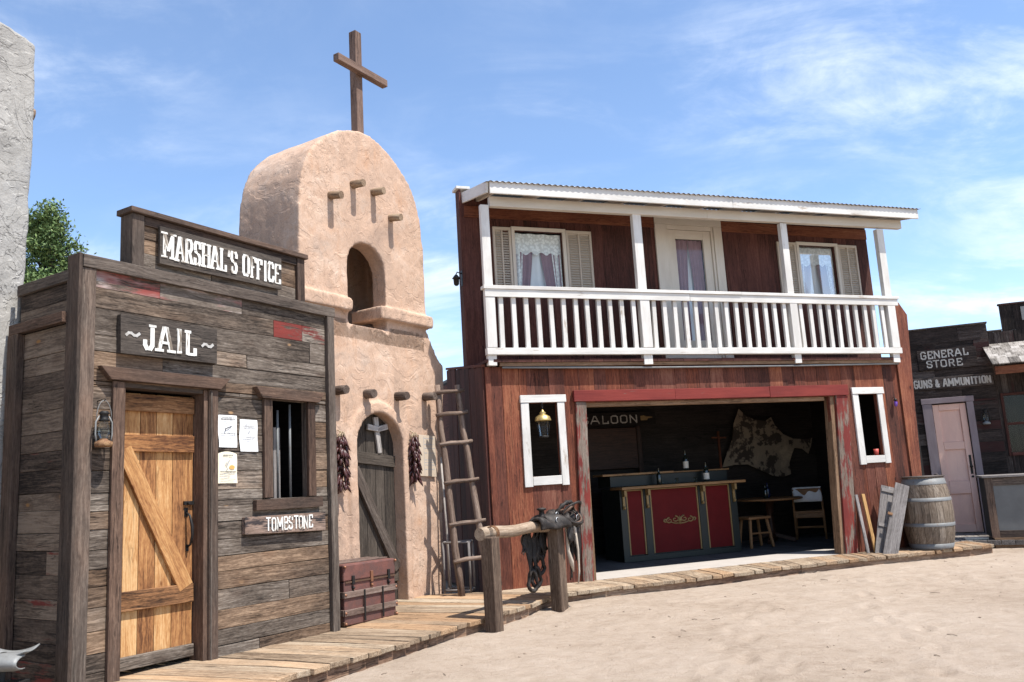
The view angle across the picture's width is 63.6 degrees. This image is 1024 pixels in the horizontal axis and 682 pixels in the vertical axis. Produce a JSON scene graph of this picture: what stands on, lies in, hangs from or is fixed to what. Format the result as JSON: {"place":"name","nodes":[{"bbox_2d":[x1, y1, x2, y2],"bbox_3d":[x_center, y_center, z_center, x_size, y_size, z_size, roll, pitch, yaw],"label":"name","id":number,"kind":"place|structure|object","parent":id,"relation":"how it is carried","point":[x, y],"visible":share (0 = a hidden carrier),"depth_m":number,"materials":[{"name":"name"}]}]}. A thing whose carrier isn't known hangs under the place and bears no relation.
{"place":"outdoors","nodes":[
{"label":"outdoors","id":0,"kind":"place"},
{"bbox_2d":[0,22,35,502],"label":"plaster building","id":1,"kind":"structure","parent":0,"point":[17,92],"depth_m":6.41,"materials":[{"name":"white paint"}]},
{"bbox_2d":[0,643,39,681],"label":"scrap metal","id":2,"kind":"object","parent":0,"point":[9,659],"visible":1,"depth_m":5.02,"materials":[{"name":"metal"}]},
{"bbox_2d":[0,0,1023,380],"label":"sky","id":3,"kind":"structure","parent":0,"point":[166,107],"materials":[{"name":"blue"}]},
{"bbox_2d":[330,532,1023,681],"bbox_3d":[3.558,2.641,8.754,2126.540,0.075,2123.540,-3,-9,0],"label":"sandy ground","id":4,"kind":"structure","parent":0,"point":[760,636],"depth_m":6.76,"materials":[{"name":"beige sand"}]},
{"bbox_2d":[24,197,96,283],"bbox_3d":[-9.601,0.888,16.749,2.026,7.831,1.830,-8,-11,28],"label":"juniper tree","id":5,"kind":"object","parent":4,"relation":"on","point":[48,250],"visible":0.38,"depth_m":16.87,"materials":[{"name":"green plant"}]},
{"bbox_2d":[0,205,340,681],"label":"marshal office","id":6,"kind":"structure","parent":4,"relation":"on","point":[132,547],"depth_m":6.23,"materials":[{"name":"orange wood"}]},
{"bbox_2d":[94,399,112,446],"bbox_3d":[-2.842,0.568,5.740,0.132,0.336,0.118,-3,-9,0],"label":"wall lantern","id":7,"kind":"object","parent":6,"relation":"hanging from","point":[103,442],"depth_m":5.71,"materials":[{"name":"metal"}]},
{"bbox_2d":[120,393,194,671],"bbox_3d":[-2.651,1.377,6.151,0.103,1.978,0.667,-9,-11,32],"label":"door","id":8,"kind":"structure","parent":6,"relation":"in","point":[157,597],"depth_m":6.17,"materials":[{"name":"orange wood"}]},
{"bbox_2d":[117,314,216,363],"bbox_3d":[-2.620,-0.005,6.328,0.055,0.296,0.831,-9,-11,32],"label":"jail sign","id":9,"kind":"object","parent":6,"relation":"attached to","point":[146,337],"visible":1,"depth_m":6.27,"materials":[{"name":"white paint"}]},
{"bbox_2d":[158,226,281,289],"bbox_3d":[-2.384,-0.670,6.852,0.034,0.308,1.203,-9,-11,32],"label":"marshal sign","id":10,"kind":"object","parent":6,"relation":"attached to","point":[185,251],"visible":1,"depth_m":6.78,"materials":[{"name":"white paint"}]},
{"bbox_2d":[218,415,236,447],"bbox_3d":[-2.299,0.730,6.684,0.013,0.262,0.186,-9,-11,33],"label":"notice","id":11,"kind":"object","parent":6,"relation":"attached to","point":[227,429],"visible":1,"depth_m":6.69,"materials":[{"name":"paper"}]},
{"bbox_2d":[218,451,237,482],"bbox_3d":[-2.283,1.015,6.637,0.013,0.255,0.195,-9,-11,32],"label":"notice","id":12,"kind":"object","parent":6,"relation":"attached to","point":[227,466],"visible":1,"depth_m":6.63,"materials":[{"name":"white paper"}]},
{"bbox_2d":[239,419,257,451],"bbox_3d":[-2.182,0.784,6.855,0.013,0.266,0.188,-9,-11,32],"label":"notice","id":13,"kind":"object","parent":6,"relation":"attached to","point":[248,436],"visible":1,"depth_m":6.85,"materials":[{"name":"paper"}]},
{"bbox_2d":[242,512,325,534],"bbox_3d":[-1.922,1.557,7.032,0.049,0.173,0.884,-9,-11,32],"label":"tombstone sign","id":14,"kind":"object","parent":6,"relation":"attached to","point":[315,521],"visible":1,"depth_m":6.99,"materials":[{"name":"white paint"}]},
{"bbox_2d":[253,386,323,510],"bbox_3d":[-1.956,0.938,7.199,0.138,1.031,0.773,-9,-11,32],"label":"window frame","id":15,"kind":"structure","parent":6,"relation":"in","point":[309,485],"depth_m":7.21,"materials":[{"name":"brown wood"}]},
{"bbox_2d":[239,30,443,599],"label":"adobe church","id":16,"kind":"structure","parent":4,"relation":"on","point":[338,208],"depth_m":9.25,"materials":[{"name":"paint"}]},
{"bbox_2d":[336,430,350,493],"bbox_3d":[-1.737,1.242,8.462,0.190,0.675,0.181,0,-10,-20],"label":"chili ristra","id":17,"kind":"object","parent":16,"relation":"hanging from","point":[343,455],"visible":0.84,"depth_m":8.43,"materials":[{"name":"red food"}]},
{"bbox_2d":[357,414,399,599],"bbox_3d":[-1.511,1.811,9.020,0.080,2.052,0.776,-9,-11,32],"label":"door","id":18,"kind":"structure","parent":16,"relation":"in","point":[376,485],"depth_m":9.08,"materials":[{"name":"wood"}]},
{"bbox_2d":[366,417,387,453],"bbox_3d":[-1.500,1.046,9.183,0.050,0.408,0.330,-9,-11,32],"label":"driftwood cross","id":19,"kind":"object","parent":18,"relation":"attached to","point":[375,427],"visible":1,"depth_m":9.18,"materials":[{"name":"grey wood"}]},
{"bbox_2d":[408,431,422,486],"bbox_3d":[-1.111,1.345,9.443,0.168,0.646,0.170,-3,-9,0],"label":"chili ristra","id":20,"kind":"object","parent":16,"relation":"hanging from","point":[415,469],"visible":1,"depth_m":9.40,"materials":[{"name":"red food"}]},
{"bbox_2d":[418,435,436,476],"bbox_3d":[-0.994,1.348,9.688,0.019,0.496,0.300,-9,-11,32],"label":"pale notice board","id":21,"kind":"object","parent":16,"relation":"attached to","point":[428,455],"visible":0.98,"depth_m":9.69,"materials":[{"name":"beige paper"}]},
{"bbox_2d":[474,521,568,632],"bbox_3d":[0.125,2.296,8.120,0.193,1.025,1.306,-10,-11,34],"label":"hitching post","id":22,"kind":"object","parent":4,"relation":"on","point":[487,537],"visible":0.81,"depth_m":7.73,"materials":[{"name":"wood"}]},
{"bbox_2d":[521,500,583,592],"bbox_3d":[0.472,2.121,8.611,0.402,0.895,0.921,-9,-11,29],"label":"horse tack","id":23,"kind":"object","parent":22,"relation":"hanging from","point":[534,548],"visible":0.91,"depth_m":8.55,"materials":[{"name":"black leather"}]},
{"bbox_2d":[117,541,993,681],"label":"boardwalk","id":24,"kind":"structure","parent":4,"relation":"on","point":[416,620],"depth_m":7.28,"materials":[{"name":"brown wood"}]},
{"bbox_2d":[339,557,397,626],"bbox_3d":[-1.518,2.392,7.947,0.486,0.571,0.731,-9,-11,32],"label":"steamer trunk","id":25,"kind":"object","parent":24,"relation":"on","point":[368,586],"visible":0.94,"depth_m":7.80,"materials":[{"name":"leather"}]},
{"bbox_2d":[440,457,451,592],"bbox_3d":[-0.771,2.139,9.649,0.026,1.551,0.132,3,-11,-32],"label":"pale stick","id":26,"kind":"object","parent":24,"relation":"on","point":[449,571],"visible":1,"depth_m":9.63,"materials":[{"name":"wood"}]},
{"bbox_2d":[442,539,475,593],"bbox_3d":[-0.610,2.589,9.501,0.338,0.573,0.230,-5,-10,11],"label":"frame stand","id":27,"kind":"object","parent":24,"relation":"on","point":[470,588],"visible":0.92,"depth_m":9.44,"materials":[{"name":"grey metal"}]},
{"bbox_2d":[434,385,485,596],"bbox_3d":[-0.577,1.683,9.552,0.493,2.416,0.476,2,-11,-28],"label":"pole ladder","id":28,"kind":"object","parent":24,"relation":"on","point":[465,441],"visible":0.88,"depth_m":9.54,"materials":[{"name":"brown wood"}]},
{"bbox_2d":[289,548,992,681],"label":"boardwalk skirt","id":29,"kind":"object","parent":24,"relation":"attached to","point":[341,671],"visible":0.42,"depth_m":9.18,"materials":[{"name":"brown wood"}]},
{"bbox_2d":[854,495,869,552],"bbox_3d":[4.697,2.451,11.085,0.051,0.766,0.208,-3,-9,0],"label":"wood strip","id":30,"kind":"object","parent":24,"relation":"on","point":[862,524],"visible":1,"depth_m":11.07,"materials":[{"name":"grey wood"}]},
{"bbox_2d":[861,494,875,551],"bbox_3d":[4.803,2.443,11.109,0.052,0.766,0.204,-3,-9,-3],"label":"wood strip","id":31,"kind":"object","parent":24,"relation":"on","point":[868,520],"visible":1,"depth_m":11.11,"materials":[{"name":"yellow wood"}]},
{"bbox_2d":[875,485,893,552],"bbox_3d":[5.014,2.406,11.096,0.539,0.927,0.155,5,-12,-41],"label":"loose shutter","id":32,"kind":"object","parent":24,"relation":"on","point":[886,497],"visible":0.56,"depth_m":11.12,"materials":[{"name":"grey wood"}]},
{"bbox_2d":[883,482,909,553],"bbox_3d":[5.092,2.369,10.953,0.611,0.967,0.138,3,-11,-33],"label":"loose shutter","id":33,"kind":"object","parent":24,"relation":"on","point":[896,513],"visible":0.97,"depth_m":10.95,"materials":[{"name":"wood"}]},
{"bbox_2d":[901,473,955,549],"bbox_3d":[5.629,2.304,11.208,0.645,0.983,0.644,-3,-9,0],"label":"barrel","id":34,"kind":"object","parent":24,"relation":"on","point":[929,521],"visible":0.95,"depth_m":10.96,"materials":[{"name":"brown wood"}]},
{"bbox_2d":[442,180,924,591],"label":"saloon building","id":35,"kind":"structure","parent":4,"relation":"on","point":[692,322],"depth_m":11.18,"materials":[{"name":"wood"}]},
{"bbox_2d":[452,270,462,286],"bbox_3d":[-0.701,-0.801,10.540,0.132,0.200,0.105,0,-10,-20],"label":"side lamp","id":36,"kind":"object","parent":35,"relation":"attached to","point":[456,278],"visible":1,"depth_m":10.52,"materials":[{"name":"metal"}]},
{"bbox_2d":[511,226,568,286],"bbox_3d":[0.350,-1.050,10.977,0.785,0.895,0.193,0,-10,-20],"label":"window frame","id":37,"kind":"structure","parent":35,"relation":"in","point":[536,259],"depth_m":11.02,"materials":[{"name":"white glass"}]},
{"bbox_2d":[535,402,550,437],"bbox_3d":[0.369,0.940,9.865,0.200,0.429,0.197,-3,-9,0],"label":"coach lantern","id":38,"kind":"object","parent":35,"relation":"hanging from","point":[542,417],"visible":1,"depth_m":9.81,"materials":[{"name":"gold metal"}]},
{"bbox_2d":[519,394,569,486],"bbox_3d":[0.399,1.182,9.860,0.597,1.082,0.036,0,-10,-20],"label":"window frame","id":39,"kind":"structure","parent":35,"relation":"in","point":[524,400],"depth_m":9.84,"materials":[{"name":"white wood"}]},
{"bbox_2d":[587,426,643,485],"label":"wall panel","id":40,"kind":"structure","parent":35,"relation":"attached to","point":[614,448],"depth_m":13.28,"materials":[{"name":"brown wood"}]},
{"bbox_2d":[587,411,655,426],"bbox_3d":[1.691,1.262,13.375,1.420,0.210,0.038,0,-10,-20],"label":"saloon sign","id":41,"kind":"object","parent":35,"relation":"attached to","point":[620,418],"visible":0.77,"depth_m":13.39,"materials":[{"name":"paint"}]},
{"bbox_2d":[593,468,745,562],"bbox_3d":[2.325,2.527,12.137,2.190,1.222,0.760,0,-10,-20],"label":"bar counter","id":42,"kind":"object","parent":35,"relation":"on","point":[650,519],"visible":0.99,"depth_m":11.92,"materials":[{"name":"red paint"}]},
{"bbox_2d":[656,468,661,484],"bbox_3d":[2.133,1.964,12.010,0.072,0.240,0.071,-3,-9,0],"label":"bottle","id":43,"kind":"object","parent":42,"relation":"on","point":[658,478],"visible":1,"depth_m":11.98,"materials":[{"name":"black glass"}]},
{"bbox_2d":[682,450,688,470],"bbox_3d":[2.620,1.805,12.487,0.085,0.300,0.085,-3,-9,0],"label":"bottle","id":44,"kind":"object","parent":42,"relation":"on","point":[685,463],"visible":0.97,"depth_m":12.45,"materials":[{"name":"black glass"}]},
{"bbox_2d":[703,462,709,481],"bbox_3d":[2.884,1.946,12.287,0.089,0.280,0.089,-3,-9,0],"label":"bottle","id":45,"kind":"object","parent":42,"relation":"on","point":[706,477],"visible":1,"depth_m":12.25,"materials":[{"name":"black glass"}]},
{"bbox_2d":[667,230,721,357],"bbox_3d":[2.559,-0.616,11.731,0.709,1.935,0.120,0,-10,-20],"label":"balcony door","id":46,"kind":"structure","parent":35,"relation":"in","point":[686,263],"depth_m":11.78,"materials":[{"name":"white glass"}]},
{"bbox_2d":[739,515,774,548],"bbox_3d":[3.724,2.922,12.661,0.434,0.463,0.334,0,-10,-20],"label":"wooden stool","id":47,"kind":"object","parent":35,"relation":"on","point":[756,518],"visible":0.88,"depth_m":12.58,"materials":[{"name":"brown wood"}]},
{"bbox_2d":[722,409,811,476],"bbox_3d":[4.404,1.754,14.257,1.909,1.199,0.010,0,-10,-20],"label":"cow hide","id":48,"kind":"object","parent":35,"relation":"attached to","point":[768,446],"visible":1,"depth_m":14.20},
{"bbox_2d":[737,496,802,543],"bbox_3d":[4.166,2.880,13.316,1.059,0.697,1.059,-3,-9,0],"label":"card table","id":49,"kind":"object","parent":35,"relation":"on","point":[769,504],"visible":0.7,"depth_m":13.23,"materials":[{"name":"brown wood"}]},
{"bbox_2d":[763,484,767,497],"bbox_3d":[4.082,2.420,13.318,0.072,0.220,0.071,-3,-9,0],"label":"bottle","id":50,"kind":"object","parent":49,"relation":"on","point":[765,492],"visible":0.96,"depth_m":13.29,"materials":[{"name":"black glass"}]},
{"bbox_2d":[766,483,770,497],"bbox_3d":[4.160,2.428,13.453,0.072,0.240,0.071,-3,-9,0],"label":"bottle","id":51,"kind":"object","parent":49,"relation":"on","point":[768,489],"visible":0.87,"depth_m":13.42,"materials":[{"name":"black glass"}]},
{"bbox_2d":[792,488,827,539],"bbox_3d":[4.878,2.825,13.565,0.490,0.813,0.472,-7,-10,19],"label":"wooden chair","id":52,"kind":"object","parent":35,"relation":"on","point":[812,513],"visible":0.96,"depth_m":13.42,"materials":[{"name":"brown wood"}]},
{"bbox_2d":[792,486,821,501],"bbox_3d":[4.790,2.490,13.422,0.453,0.235,0.081,-7,-10,19],"label":"blanket","id":53,"kind":"object","parent":52,"relation":"on","point":[809,496],"visible":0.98,"depth_m":13.39,"materials":[{"name":"grey fabric"}]},
{"bbox_2d":[796,242,843,294],"bbox_3d":[4.622,-1.038,12.536,0.780,0.895,0.193,0,-10,-20],"label":"window frame","id":54,"kind":"structure","parent":35,"relation":"in","point":[816,273],"depth_m":12.59,"materials":[{"name":"white wood"}]},
{"bbox_2d":[850,387,890,464],"bbox_3d":[5.028,1.177,11.552,0.564,1.068,0.035,0,-10,-20],"label":"window frame","id":55,"kind":"structure","parent":35,"relation":"in","point":[886,458],"depth_m":11.53,"materials":[{"name":"white wood"}]},
{"bbox_2d":[873,449,878,454],"bbox_3d":[5.103,1.555,11.577,0.073,0.085,0.073,-3,-9,0],"label":"red cup","id":56,"kind":"object","parent":35,"relation":"on","point":[876,451],"visible":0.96,"depth_m":11.55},
{"bbox_2d":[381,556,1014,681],"bbox_3d":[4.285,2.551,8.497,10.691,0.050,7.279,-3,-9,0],"label":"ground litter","id":57,"kind":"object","parent":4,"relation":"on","point":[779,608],"visible":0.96,"depth_m":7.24,"materials":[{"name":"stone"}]},
{"bbox_2d":[908,321,1008,532],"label":"general store","id":58,"kind":"structure","parent":4,"relation":"on","point":[962,445],"depth_m":13.29,"materials":[{"name":"wood"}]},
{"bbox_2d":[917,346,977,370],"bbox_3d":[7.081,0.286,13.450,0.860,0.325,0.035,-7,-10,21],"label":"general store sign","id":59,"kind":"object","parent":58,"relation":"attached to","point":[958,357],"visible":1,"depth_m":13.44,"materials":[{"name":"paint"}]},
{"bbox_2d":[913,372,993,390],"bbox_3d":[7.122,0.661,13.383,1.180,0.190,0.029,-7,-10,21],"label":"ammunition sign","id":60,"kind":"object","parent":58,"relation":"attached to","point":[954,381],"visible":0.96,"depth_m":13.37,"materials":[{"name":"paint"}]},
{"bbox_2d":[932,403,983,531],"bbox_3d":[7.129,2.020,13.224,0.480,2.030,0.098,-7,-10,21],"label":"door","id":61,"kind":"structure","parent":58,"relation":"in","point":[950,420],"depth_m":13.24,"materials":[{"name":"wood"}]},
{"bbox_2d":[981,405,990,424],"bbox_3d":[7.508,1.167,13.103,0.110,0.308,0.110,1,-10,-24],"label":"wall lantern","id":62,"kind":"object","parent":58,"relation":"hanging from","point":[985,411],"depth_m":13.08,"materials":[{"name":"metal"}]},
{"bbox_2d":[955,532,1023,544],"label":"store porch floor","id":63,"kind":"structure","parent":4,"relation":"on","point":[959,537],"depth_m":11.87,"materials":[{"name":"grey wood"}]},
{"bbox_2d":[964,537,988,539],"bbox_3d":[6.758,2.870,12.027,0.300,0.023,0.180,-7,-10,21],"label":"loose plank","id":64,"kind":"object","parent":63,"relation":"on","point":[972,538],"visible":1,"depth_m":11.97,"materials":[{"name":"grey wood"}]},
{"bbox_2d":[976,473,1023,547],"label":"display cabinet","id":65,"kind":"object","parent":4,"relation":"on","point":[1002,496],"visible":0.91,"depth_m":11.78,"materials":[{"name":"wood"}]},
{"bbox_2d":[983,301,1023,473],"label":"shingled shop","id":66,"kind":"structure","parent":4,"relation":"on","point":[1004,351],"depth_m":13.22,"materials":[{"name":"brown wood"}]},
{"bbox_2d":[1000,391,1023,455],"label":"window frame","id":67,"kind":"structure","parent":66,"relation":"in","point":[1011,453],"depth_m":13.10,"materials":[{"name":"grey wood"}]},
{"bbox_2d":[711,431,725,468],"bbox_3d":[3.455,2.398,13.579,0.319,1.820,0.317,-3,-9,0],"label":"cross","id":68,"kind":"object","parent":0,"point":[718,437],"visible":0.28,"depth_m":13.68,"materials":[{"name":"brown wood"}]}
]}

